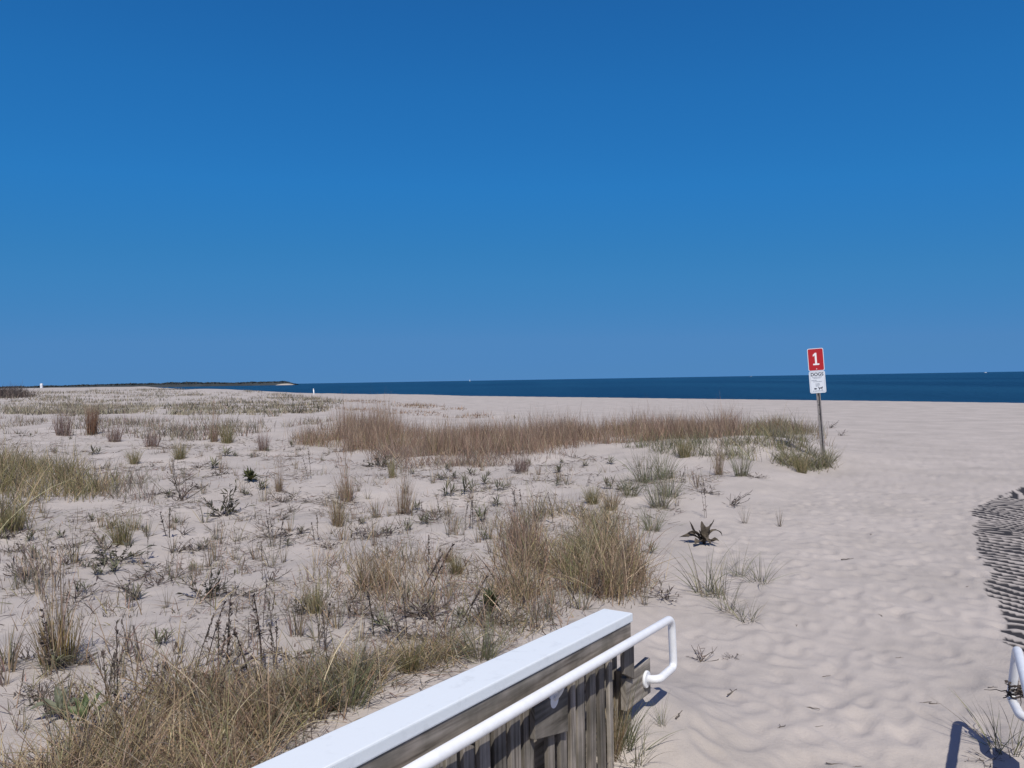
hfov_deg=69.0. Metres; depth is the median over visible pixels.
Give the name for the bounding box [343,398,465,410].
dune vegetation
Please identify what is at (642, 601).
grass tuft
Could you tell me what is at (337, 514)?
grass tussock
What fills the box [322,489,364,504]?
dead plant
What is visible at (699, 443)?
mound grass
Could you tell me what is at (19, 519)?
grass tussock
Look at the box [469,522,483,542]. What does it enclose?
grass tuft
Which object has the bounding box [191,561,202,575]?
grass tuft
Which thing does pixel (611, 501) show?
grass tussock
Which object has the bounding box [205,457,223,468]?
leafy plant
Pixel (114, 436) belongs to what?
grass tussock
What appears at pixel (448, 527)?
grass tuft
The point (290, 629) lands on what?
grass tuft
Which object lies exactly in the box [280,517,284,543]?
dead weed
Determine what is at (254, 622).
dead weed
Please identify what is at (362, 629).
grass tuft
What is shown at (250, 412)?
dune vegetation
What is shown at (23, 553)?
dead weed
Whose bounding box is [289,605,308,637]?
grass tuft
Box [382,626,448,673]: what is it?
grass tussock
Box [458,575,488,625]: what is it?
dead weed
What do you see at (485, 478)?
leafy plant
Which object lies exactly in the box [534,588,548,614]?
grass tuft
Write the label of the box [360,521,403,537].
dead plant
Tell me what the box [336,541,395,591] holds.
grass tussock
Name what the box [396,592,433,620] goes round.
dead plant
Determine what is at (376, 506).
grass tuft
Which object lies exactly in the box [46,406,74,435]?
grass tussock
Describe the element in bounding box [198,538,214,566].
grass tuft
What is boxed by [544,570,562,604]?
grass tuft
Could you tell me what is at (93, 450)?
leafy plant
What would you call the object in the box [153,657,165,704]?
dead weed
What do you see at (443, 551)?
grass tussock
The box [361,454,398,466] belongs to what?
shrub
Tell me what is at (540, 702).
ramp railing
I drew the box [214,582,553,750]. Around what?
straw grass
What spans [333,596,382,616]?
dead plant
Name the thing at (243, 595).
dead plant
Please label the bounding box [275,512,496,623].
straw grass
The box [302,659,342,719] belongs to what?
grass tuft
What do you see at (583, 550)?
straw grass
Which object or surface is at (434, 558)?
dead weed
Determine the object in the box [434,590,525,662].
beach grass clump
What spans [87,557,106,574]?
leafy plant
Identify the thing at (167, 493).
leafy plant
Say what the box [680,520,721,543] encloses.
withered plant
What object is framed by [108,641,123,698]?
dead weed
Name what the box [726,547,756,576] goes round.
beach grass clump
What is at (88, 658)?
dead plant
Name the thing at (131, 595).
dead weed
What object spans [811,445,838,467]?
beach grass clump
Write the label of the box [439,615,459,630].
dead plant
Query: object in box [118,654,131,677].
grass tuft
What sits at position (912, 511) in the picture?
sand ground
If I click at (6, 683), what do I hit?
grass tuft
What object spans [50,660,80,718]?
grass tuft
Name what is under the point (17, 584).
grass tuft
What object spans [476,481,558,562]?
straw grass
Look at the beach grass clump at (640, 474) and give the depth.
11.46 m
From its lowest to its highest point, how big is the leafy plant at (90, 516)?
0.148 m
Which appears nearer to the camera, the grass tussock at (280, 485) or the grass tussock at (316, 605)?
the grass tussock at (316, 605)
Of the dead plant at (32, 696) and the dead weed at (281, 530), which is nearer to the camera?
the dead plant at (32, 696)
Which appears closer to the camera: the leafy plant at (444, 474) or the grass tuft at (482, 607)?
the grass tuft at (482, 607)
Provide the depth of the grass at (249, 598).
5.69 m
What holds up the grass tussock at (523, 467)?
on the sand ground at (912, 511)
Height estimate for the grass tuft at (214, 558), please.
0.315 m
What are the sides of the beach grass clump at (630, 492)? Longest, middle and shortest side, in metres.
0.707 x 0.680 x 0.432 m
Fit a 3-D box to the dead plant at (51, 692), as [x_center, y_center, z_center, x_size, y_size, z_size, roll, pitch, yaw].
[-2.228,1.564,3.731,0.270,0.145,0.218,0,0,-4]
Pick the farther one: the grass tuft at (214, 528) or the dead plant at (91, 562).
the grass tuft at (214, 528)
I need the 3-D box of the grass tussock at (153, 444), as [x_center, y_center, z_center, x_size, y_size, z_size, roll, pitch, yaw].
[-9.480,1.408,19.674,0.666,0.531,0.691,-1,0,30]
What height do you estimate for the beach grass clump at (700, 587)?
0.499 m
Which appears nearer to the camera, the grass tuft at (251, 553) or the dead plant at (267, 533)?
the grass tuft at (251, 553)
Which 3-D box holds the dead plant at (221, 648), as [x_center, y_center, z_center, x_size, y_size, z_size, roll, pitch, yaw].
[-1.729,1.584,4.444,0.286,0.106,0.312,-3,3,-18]
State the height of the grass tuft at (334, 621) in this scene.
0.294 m
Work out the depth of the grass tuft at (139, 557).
6.92 m
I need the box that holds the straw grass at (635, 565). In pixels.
[554,506,706,606]
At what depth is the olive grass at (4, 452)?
15.15 m
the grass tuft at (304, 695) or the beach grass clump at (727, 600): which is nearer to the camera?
the grass tuft at (304, 695)
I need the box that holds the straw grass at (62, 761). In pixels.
[0,600,342,767]
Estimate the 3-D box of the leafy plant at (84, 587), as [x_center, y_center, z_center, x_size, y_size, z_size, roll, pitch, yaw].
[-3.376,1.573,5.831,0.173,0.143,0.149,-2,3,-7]
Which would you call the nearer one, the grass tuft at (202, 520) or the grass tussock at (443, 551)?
the grass tussock at (443, 551)
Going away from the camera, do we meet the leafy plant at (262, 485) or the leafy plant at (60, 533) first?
the leafy plant at (60, 533)
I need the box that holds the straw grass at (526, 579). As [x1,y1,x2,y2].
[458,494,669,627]
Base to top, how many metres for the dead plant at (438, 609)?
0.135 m
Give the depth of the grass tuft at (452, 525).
8.01 m
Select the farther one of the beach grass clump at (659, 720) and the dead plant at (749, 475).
the dead plant at (749, 475)
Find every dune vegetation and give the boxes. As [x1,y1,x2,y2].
[0,387,344,416]
[0,400,162,413]
[0,411,392,440]
[121,403,276,414]
[335,405,515,418]
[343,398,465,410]
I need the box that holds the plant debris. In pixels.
[0,428,732,751]
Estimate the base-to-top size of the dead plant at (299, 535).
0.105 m
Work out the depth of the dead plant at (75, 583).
5.71 m
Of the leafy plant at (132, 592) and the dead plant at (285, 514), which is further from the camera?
the dead plant at (285, 514)
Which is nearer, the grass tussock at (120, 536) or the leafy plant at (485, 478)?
the grass tussock at (120, 536)
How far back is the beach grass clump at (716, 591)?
5.78 m
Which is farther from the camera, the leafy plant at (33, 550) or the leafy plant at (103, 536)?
the leafy plant at (103, 536)
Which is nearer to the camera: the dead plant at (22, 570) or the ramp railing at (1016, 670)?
the ramp railing at (1016, 670)
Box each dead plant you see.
[0,524,31,539]
[0,544,27,552]
[2,560,46,576]
[2,672,72,710]
[5,557,72,579]
[12,642,36,659]
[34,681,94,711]
[42,533,94,548]
[47,547,81,567]
[47,574,100,604]
[63,641,98,668]
[76,530,125,555]
[78,553,99,566]
[98,569,139,599]
[123,564,168,580]
[142,641,209,681]
[143,568,176,587]
[162,482,192,493]
[162,538,192,553]
[165,496,188,501]
[165,562,186,576]
[166,479,207,499]
[167,471,196,485]
[172,541,216,552]
[173,522,194,534]
[184,653,254,704]
[188,460,210,468]
[200,633,244,660]
[207,468,232,475]
[214,577,265,596]
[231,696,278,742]
[235,617,260,642]
[255,527,288,537]
[257,629,328,660]
[264,565,289,581]
[265,527,310,538]
[267,491,297,502]
[267,506,301,519]
[290,528,309,538]
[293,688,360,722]
[307,537,337,549]
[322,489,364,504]
[331,592,364,605]
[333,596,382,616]
[348,519,371,535]
[351,516,398,539]
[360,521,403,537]
[374,606,426,640]
[384,501,421,515]
[390,597,444,618]
[391,612,449,641]
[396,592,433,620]
[397,595,457,628]
[419,512,449,519]
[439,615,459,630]
[461,591,527,627]
[474,589,507,610]
[636,580,680,601]
[686,645,718,661]
[690,483,723,494]
[722,492,750,506]
[739,471,765,477]
[965,746,1004,767]
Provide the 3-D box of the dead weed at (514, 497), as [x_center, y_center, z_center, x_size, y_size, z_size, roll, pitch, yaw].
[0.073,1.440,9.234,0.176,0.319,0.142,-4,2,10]
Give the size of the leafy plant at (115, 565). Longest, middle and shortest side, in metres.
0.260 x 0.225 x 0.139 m
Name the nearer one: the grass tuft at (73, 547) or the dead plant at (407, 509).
the grass tuft at (73, 547)
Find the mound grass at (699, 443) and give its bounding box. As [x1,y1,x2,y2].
[621,420,746,457]
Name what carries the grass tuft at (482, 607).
on the sand ground at (912, 511)
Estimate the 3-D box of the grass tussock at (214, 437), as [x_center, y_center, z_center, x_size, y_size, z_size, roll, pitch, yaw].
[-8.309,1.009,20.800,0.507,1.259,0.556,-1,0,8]
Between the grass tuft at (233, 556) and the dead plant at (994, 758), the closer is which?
the dead plant at (994, 758)
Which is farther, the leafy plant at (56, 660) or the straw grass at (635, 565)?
the straw grass at (635, 565)
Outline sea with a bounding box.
[157,371,1023,402]
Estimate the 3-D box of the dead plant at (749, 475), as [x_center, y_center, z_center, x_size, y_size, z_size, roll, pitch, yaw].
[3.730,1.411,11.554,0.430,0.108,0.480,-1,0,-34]
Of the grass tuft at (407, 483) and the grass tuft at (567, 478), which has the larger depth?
the grass tuft at (567, 478)
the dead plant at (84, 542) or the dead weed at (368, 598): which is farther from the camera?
the dead plant at (84, 542)
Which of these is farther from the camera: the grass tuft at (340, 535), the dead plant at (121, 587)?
the grass tuft at (340, 535)
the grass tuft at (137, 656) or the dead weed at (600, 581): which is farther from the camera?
the dead weed at (600, 581)
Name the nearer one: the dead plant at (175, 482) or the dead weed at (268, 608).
the dead weed at (268, 608)
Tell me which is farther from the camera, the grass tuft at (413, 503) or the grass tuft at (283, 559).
the grass tuft at (413, 503)
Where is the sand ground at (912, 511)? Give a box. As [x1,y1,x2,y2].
[0,387,1023,767]
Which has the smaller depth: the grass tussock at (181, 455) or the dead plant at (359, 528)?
the dead plant at (359, 528)
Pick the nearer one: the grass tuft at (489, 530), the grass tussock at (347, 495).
the grass tuft at (489, 530)
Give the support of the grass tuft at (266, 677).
on the sand ground at (912, 511)
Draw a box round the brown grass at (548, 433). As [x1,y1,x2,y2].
[283,397,754,456]
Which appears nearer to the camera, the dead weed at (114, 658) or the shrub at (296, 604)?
the dead weed at (114, 658)
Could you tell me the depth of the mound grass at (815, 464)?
13.04 m
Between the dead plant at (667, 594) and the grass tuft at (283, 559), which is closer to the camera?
the dead plant at (667, 594)
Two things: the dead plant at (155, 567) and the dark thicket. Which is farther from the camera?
the dark thicket
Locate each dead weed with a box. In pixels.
[16,543,38,567]
[35,608,54,670]
[42,698,55,741]
[101,619,124,711]
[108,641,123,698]
[121,619,142,679]
[126,580,135,607]
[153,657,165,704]
[159,507,173,536]
[196,600,226,663]
[214,592,236,671]
[230,593,265,677]
[248,618,255,644]
[254,651,266,688]
[261,580,276,626]
[266,496,271,537]
[266,620,280,667]
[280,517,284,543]
[303,451,310,477]
[311,513,318,540]
[315,603,331,651]
[359,585,378,636]
[391,594,407,638]
[420,543,454,589]
[426,534,441,571]
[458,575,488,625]
[463,497,474,527]
[511,488,521,511]
[596,564,603,600]
[701,480,707,517]
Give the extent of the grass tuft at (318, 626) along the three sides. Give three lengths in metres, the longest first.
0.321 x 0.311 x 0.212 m
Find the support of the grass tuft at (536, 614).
on the sand ground at (912, 511)
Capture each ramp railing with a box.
[252,609,676,767]
[1007,646,1023,721]
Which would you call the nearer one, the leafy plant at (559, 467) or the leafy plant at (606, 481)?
the leafy plant at (606, 481)
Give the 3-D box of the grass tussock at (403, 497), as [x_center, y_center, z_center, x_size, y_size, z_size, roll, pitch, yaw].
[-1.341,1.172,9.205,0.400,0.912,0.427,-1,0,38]
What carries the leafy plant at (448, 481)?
on the sand ground at (912, 511)
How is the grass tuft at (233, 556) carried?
on the sand ground at (912, 511)
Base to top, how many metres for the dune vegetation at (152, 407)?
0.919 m
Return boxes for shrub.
[76,540,156,566]
[177,564,235,599]
[195,480,255,516]
[283,599,319,615]
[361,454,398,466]
[615,481,643,490]
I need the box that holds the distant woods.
[0,381,287,387]
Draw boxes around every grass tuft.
[0,620,31,664]
[0,621,27,666]
[0,626,31,673]
[0,654,14,686]
[2,558,23,589]
[3,697,39,731]
[8,542,50,584]
[10,557,55,595]
[12,559,38,580]
[29,546,50,573]
[29,562,48,584]
[32,645,57,678]
[37,497,45,512]
[47,671,83,705]
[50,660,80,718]
[58,526,89,562]
[62,670,92,701]
[66,541,91,563]
[94,506,109,527]
[95,632,140,667]
[102,515,118,529]
[106,620,152,662]
[115,611,146,655]
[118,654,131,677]
[124,507,142,530]
[126,579,139,599]
[133,550,149,564]
[138,512,164,536]
[157,583,173,608]
[161,614,185,656]
[163,510,175,527]
[165,531,178,552]
[187,501,216,522]
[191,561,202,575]
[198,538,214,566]
[199,479,209,493]
[204,515,230,540]
[207,534,224,560]
[215,526,224,543]
[225,539,241,559]
[226,615,245,654]
[235,635,298,709]
[245,536,262,559]
[254,480,271,500]
[257,531,283,566]
[261,518,277,546]
[262,702,288,738]
[271,639,314,684]
[276,586,315,636]
[277,544,289,562]
[280,669,318,706]
[281,503,294,532]
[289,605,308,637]
[290,599,338,642]
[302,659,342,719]
[316,587,348,629]
[324,516,347,540]
[351,609,370,640]
[363,496,388,517]
[365,515,380,534]
[365,519,383,545]
[368,500,384,517]
[369,565,398,601]
[393,571,415,612]
[394,574,416,599]
[397,460,405,472]
[399,471,411,493]
[405,491,416,515]
[420,575,441,610]
[429,497,437,517]
[435,584,455,609]
[439,507,454,534]
[446,516,458,531]
[449,513,465,534]
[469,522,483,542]
[472,597,492,619]
[476,510,488,529]
[478,518,494,538]
[481,531,499,553]
[523,583,545,629]
[526,504,547,528]
[526,582,568,623]
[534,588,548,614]
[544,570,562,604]
[560,569,599,610]
[562,470,573,484]
[638,578,651,604]
[691,473,700,487]
[739,502,749,523]
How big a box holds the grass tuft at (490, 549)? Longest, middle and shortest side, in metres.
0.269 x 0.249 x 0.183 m
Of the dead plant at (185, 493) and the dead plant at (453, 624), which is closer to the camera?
the dead plant at (453, 624)
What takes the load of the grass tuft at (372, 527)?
on the sand ground at (912, 511)
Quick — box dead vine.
[984,680,1023,705]
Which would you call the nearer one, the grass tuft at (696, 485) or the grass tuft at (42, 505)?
the grass tuft at (42, 505)
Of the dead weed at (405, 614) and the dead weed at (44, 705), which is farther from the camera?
the dead weed at (405, 614)
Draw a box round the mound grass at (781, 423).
[738,400,834,445]
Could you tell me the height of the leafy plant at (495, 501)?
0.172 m
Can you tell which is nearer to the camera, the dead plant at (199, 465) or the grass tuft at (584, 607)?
the grass tuft at (584, 607)
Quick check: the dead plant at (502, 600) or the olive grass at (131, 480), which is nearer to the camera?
the dead plant at (502, 600)
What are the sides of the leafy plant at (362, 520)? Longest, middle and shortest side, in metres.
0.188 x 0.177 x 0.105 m
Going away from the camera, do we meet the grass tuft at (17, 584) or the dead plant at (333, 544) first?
the grass tuft at (17, 584)
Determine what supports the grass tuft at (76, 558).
on the sand ground at (912, 511)
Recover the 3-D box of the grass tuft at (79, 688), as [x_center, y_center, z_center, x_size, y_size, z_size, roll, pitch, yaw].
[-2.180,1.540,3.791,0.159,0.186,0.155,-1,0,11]
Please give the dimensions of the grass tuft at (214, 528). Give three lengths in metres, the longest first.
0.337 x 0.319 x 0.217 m
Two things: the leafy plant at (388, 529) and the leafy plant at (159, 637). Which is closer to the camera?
the leafy plant at (159, 637)
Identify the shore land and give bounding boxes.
[2,382,298,387]
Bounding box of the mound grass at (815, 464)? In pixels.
[768,436,847,473]
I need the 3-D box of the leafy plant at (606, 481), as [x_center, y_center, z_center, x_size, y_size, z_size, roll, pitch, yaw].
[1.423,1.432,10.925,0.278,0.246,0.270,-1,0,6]
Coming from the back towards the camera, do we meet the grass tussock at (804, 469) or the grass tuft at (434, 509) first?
the grass tussock at (804, 469)
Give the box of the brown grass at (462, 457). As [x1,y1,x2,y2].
[362,429,585,469]
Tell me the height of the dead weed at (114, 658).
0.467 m
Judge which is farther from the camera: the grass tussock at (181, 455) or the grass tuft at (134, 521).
the grass tussock at (181, 455)
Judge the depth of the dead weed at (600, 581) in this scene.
5.34 m
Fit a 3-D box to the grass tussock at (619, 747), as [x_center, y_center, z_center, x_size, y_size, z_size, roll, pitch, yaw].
[0.416,1.417,3.148,0.262,0.354,0.262,-1,0,-36]
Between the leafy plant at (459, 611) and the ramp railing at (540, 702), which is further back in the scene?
the leafy plant at (459, 611)
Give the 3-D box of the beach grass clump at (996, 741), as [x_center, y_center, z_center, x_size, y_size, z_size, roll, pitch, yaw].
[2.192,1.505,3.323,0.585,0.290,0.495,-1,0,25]
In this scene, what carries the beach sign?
on the sand ground at (912, 511)
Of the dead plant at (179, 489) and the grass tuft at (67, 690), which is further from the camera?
the dead plant at (179, 489)
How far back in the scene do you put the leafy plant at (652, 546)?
6.95 m
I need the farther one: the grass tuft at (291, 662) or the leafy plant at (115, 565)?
the leafy plant at (115, 565)
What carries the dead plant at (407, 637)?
on the sand ground at (912, 511)
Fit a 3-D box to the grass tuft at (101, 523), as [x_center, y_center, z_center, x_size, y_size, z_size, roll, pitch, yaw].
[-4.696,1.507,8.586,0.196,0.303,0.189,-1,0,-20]
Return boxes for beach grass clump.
[276,620,405,714]
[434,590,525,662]
[596,715,679,767]
[605,663,664,754]
[609,448,672,483]
[610,469,650,497]
[630,502,673,531]
[635,470,692,508]
[641,444,685,479]
[643,469,695,498]
[648,691,670,727]
[659,534,750,600]
[680,551,748,600]
[704,575,761,614]
[705,596,767,622]
[721,442,758,476]
[721,554,796,585]
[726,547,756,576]
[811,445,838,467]
[935,686,1023,757]
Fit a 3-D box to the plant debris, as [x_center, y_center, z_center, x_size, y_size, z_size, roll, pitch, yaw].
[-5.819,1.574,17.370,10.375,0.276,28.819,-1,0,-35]
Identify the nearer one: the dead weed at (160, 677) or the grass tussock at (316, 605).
the dead weed at (160, 677)
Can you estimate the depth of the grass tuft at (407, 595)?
5.11 m
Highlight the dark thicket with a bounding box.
[0,384,39,397]
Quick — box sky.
[0,0,1023,386]
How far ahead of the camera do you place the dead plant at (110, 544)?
7.36 m
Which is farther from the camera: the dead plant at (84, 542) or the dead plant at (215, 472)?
the dead plant at (215, 472)
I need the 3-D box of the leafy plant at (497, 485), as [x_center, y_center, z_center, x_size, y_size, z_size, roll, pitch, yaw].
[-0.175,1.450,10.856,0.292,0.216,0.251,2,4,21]
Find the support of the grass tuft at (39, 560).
on the sand ground at (912, 511)
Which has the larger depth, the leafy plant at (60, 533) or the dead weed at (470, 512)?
the dead weed at (470, 512)
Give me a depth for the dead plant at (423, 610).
4.96 m
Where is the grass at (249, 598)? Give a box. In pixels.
[0,429,722,749]
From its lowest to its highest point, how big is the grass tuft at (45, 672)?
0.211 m
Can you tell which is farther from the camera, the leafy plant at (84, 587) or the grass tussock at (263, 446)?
the grass tussock at (263, 446)
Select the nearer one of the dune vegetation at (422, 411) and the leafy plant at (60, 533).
the leafy plant at (60, 533)
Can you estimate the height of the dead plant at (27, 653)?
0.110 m
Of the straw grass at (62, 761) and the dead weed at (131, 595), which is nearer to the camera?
the straw grass at (62, 761)
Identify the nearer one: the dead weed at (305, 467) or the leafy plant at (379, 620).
the leafy plant at (379, 620)
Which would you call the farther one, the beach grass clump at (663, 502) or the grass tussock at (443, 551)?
the beach grass clump at (663, 502)
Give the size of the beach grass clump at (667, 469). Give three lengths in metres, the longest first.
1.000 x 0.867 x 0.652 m
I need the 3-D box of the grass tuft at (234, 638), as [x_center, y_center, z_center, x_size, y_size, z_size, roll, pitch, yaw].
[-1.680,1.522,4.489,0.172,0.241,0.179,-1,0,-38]
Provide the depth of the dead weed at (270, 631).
4.23 m
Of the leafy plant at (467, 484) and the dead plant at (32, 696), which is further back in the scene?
the leafy plant at (467, 484)
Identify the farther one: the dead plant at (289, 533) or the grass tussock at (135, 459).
the grass tussock at (135, 459)
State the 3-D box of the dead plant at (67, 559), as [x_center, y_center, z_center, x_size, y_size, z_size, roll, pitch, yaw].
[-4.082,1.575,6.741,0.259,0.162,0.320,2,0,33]
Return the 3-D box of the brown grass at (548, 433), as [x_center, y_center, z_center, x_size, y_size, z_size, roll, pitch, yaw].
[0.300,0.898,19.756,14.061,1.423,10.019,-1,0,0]
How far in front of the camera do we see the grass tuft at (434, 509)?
8.89 m
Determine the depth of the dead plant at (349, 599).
5.56 m
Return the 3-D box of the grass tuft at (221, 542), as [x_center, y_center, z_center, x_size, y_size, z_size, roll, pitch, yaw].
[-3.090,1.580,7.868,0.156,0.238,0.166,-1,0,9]
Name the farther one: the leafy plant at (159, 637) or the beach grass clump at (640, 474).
the beach grass clump at (640, 474)
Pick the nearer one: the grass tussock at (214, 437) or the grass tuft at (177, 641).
the grass tuft at (177, 641)
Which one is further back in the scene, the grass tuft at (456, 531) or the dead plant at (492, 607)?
the grass tuft at (456, 531)
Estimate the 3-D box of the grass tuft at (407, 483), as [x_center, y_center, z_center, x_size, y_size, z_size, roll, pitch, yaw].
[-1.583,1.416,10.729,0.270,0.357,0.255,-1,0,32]
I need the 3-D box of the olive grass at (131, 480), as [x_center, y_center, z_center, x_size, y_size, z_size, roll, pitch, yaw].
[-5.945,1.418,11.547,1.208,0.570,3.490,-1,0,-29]
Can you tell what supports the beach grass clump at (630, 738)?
on the sand ground at (912, 511)
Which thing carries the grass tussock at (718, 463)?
on the sand ground at (912, 511)
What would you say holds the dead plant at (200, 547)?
on the sand ground at (912, 511)
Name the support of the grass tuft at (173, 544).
on the sand ground at (912, 511)
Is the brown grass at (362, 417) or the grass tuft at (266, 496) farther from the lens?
the brown grass at (362, 417)
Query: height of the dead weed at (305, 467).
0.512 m
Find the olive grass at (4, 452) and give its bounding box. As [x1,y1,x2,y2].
[0,437,64,475]
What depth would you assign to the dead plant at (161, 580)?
6.07 m
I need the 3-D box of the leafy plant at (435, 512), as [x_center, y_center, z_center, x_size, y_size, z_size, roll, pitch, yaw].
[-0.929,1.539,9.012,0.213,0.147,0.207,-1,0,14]
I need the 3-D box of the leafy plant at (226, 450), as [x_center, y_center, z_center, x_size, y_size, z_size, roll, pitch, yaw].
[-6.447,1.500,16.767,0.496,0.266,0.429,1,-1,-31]
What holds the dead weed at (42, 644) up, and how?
on the sand ground at (912, 511)
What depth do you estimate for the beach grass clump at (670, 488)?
9.80 m
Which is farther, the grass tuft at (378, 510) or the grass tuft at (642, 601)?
the grass tuft at (378, 510)
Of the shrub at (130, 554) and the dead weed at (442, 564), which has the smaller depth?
the dead weed at (442, 564)
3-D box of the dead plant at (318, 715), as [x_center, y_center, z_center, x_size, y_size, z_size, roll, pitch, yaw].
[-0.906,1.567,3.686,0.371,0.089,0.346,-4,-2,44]
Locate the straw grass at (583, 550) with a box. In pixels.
[539,509,622,578]
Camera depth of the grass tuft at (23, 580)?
6.08 m
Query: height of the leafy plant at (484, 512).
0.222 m
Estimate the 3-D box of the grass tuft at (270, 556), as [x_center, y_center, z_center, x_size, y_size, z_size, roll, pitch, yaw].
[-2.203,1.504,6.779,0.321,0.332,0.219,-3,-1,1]
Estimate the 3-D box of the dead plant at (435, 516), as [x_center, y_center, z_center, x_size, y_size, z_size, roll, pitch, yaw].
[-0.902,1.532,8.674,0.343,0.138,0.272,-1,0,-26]
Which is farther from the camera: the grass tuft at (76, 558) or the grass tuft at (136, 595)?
the grass tuft at (76, 558)
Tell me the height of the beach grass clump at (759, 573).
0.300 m
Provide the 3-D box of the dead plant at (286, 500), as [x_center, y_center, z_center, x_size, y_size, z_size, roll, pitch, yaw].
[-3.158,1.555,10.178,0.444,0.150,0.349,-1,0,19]
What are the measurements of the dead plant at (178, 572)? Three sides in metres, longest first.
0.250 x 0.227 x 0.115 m
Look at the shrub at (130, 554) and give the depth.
6.96 m
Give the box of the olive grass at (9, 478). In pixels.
[0,422,140,540]
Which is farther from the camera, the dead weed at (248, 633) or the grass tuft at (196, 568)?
the grass tuft at (196, 568)
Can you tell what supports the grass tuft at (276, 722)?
on the sand ground at (912, 511)
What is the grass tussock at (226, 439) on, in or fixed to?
on the sand ground at (912, 511)
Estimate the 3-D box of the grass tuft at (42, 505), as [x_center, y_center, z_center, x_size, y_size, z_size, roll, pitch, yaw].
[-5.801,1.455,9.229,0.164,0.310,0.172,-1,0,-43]
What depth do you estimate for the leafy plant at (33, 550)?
7.09 m
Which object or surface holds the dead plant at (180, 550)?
on the sand ground at (912, 511)
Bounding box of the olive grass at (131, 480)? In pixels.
[87,460,169,503]
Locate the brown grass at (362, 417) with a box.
[328,389,403,431]
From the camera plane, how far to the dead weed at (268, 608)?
4.93 m
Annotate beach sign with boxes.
[807,348,825,459]
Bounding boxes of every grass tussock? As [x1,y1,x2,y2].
[0,494,32,532]
[8,539,99,667]
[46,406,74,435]
[80,400,101,434]
[94,502,141,544]
[103,421,125,441]
[120,445,145,464]
[141,429,161,447]
[166,440,193,459]
[206,400,220,441]
[216,419,243,443]
[257,428,271,450]
[269,456,285,491]
[295,576,339,614]
[312,483,352,526]
[333,444,365,502]
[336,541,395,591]
[363,552,410,590]
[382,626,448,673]
[383,447,417,513]
[386,455,397,477]
[436,542,460,562]
[445,548,465,575]
[509,449,531,472]
[580,481,605,504]
[591,487,626,510]
[596,679,640,762]
[671,432,699,457]
[709,427,727,474]
[790,452,811,473]
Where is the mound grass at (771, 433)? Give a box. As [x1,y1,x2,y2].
[705,415,819,461]
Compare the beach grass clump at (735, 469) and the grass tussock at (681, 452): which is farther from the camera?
the grass tussock at (681, 452)
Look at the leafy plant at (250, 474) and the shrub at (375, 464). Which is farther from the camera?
the shrub at (375, 464)
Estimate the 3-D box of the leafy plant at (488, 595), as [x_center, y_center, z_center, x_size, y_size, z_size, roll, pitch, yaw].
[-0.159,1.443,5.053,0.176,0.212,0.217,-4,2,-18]
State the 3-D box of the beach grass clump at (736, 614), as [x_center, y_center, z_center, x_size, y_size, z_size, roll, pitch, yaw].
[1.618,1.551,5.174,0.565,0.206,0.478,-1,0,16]
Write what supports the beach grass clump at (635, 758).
on the sand ground at (912, 511)
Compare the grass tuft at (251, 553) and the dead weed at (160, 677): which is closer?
the dead weed at (160, 677)
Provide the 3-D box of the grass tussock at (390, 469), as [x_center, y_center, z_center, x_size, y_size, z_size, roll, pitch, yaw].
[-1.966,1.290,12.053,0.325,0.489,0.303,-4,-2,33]
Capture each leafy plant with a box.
[20,544,43,558]
[23,530,35,540]
[30,685,81,719]
[31,643,76,670]
[54,528,66,536]
[63,691,109,740]
[73,578,91,594]
[87,445,106,453]
[87,512,94,520]
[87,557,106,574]
[92,534,106,543]
[104,559,126,572]
[116,583,147,599]
[150,627,176,643]
[164,488,172,496]
[192,536,208,547]
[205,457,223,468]
[220,445,235,455]
[242,466,259,480]
[254,475,269,489]
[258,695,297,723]
[282,535,296,546]
[356,515,367,522]
[370,605,389,624]
[378,614,401,633]
[380,524,392,532]
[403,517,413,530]
[418,509,432,523]
[430,506,442,516]
[435,471,449,479]
[437,477,456,496]
[447,604,472,616]
[458,473,480,492]
[473,506,487,520]
[476,527,488,539]
[478,584,499,612]
[479,469,489,483]
[488,496,502,505]
[494,478,505,490]
[554,463,562,471]
[601,474,615,487]
[645,541,658,552]
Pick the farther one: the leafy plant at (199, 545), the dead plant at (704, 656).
the leafy plant at (199, 545)
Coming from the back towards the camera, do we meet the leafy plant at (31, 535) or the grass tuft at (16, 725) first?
the leafy plant at (31, 535)

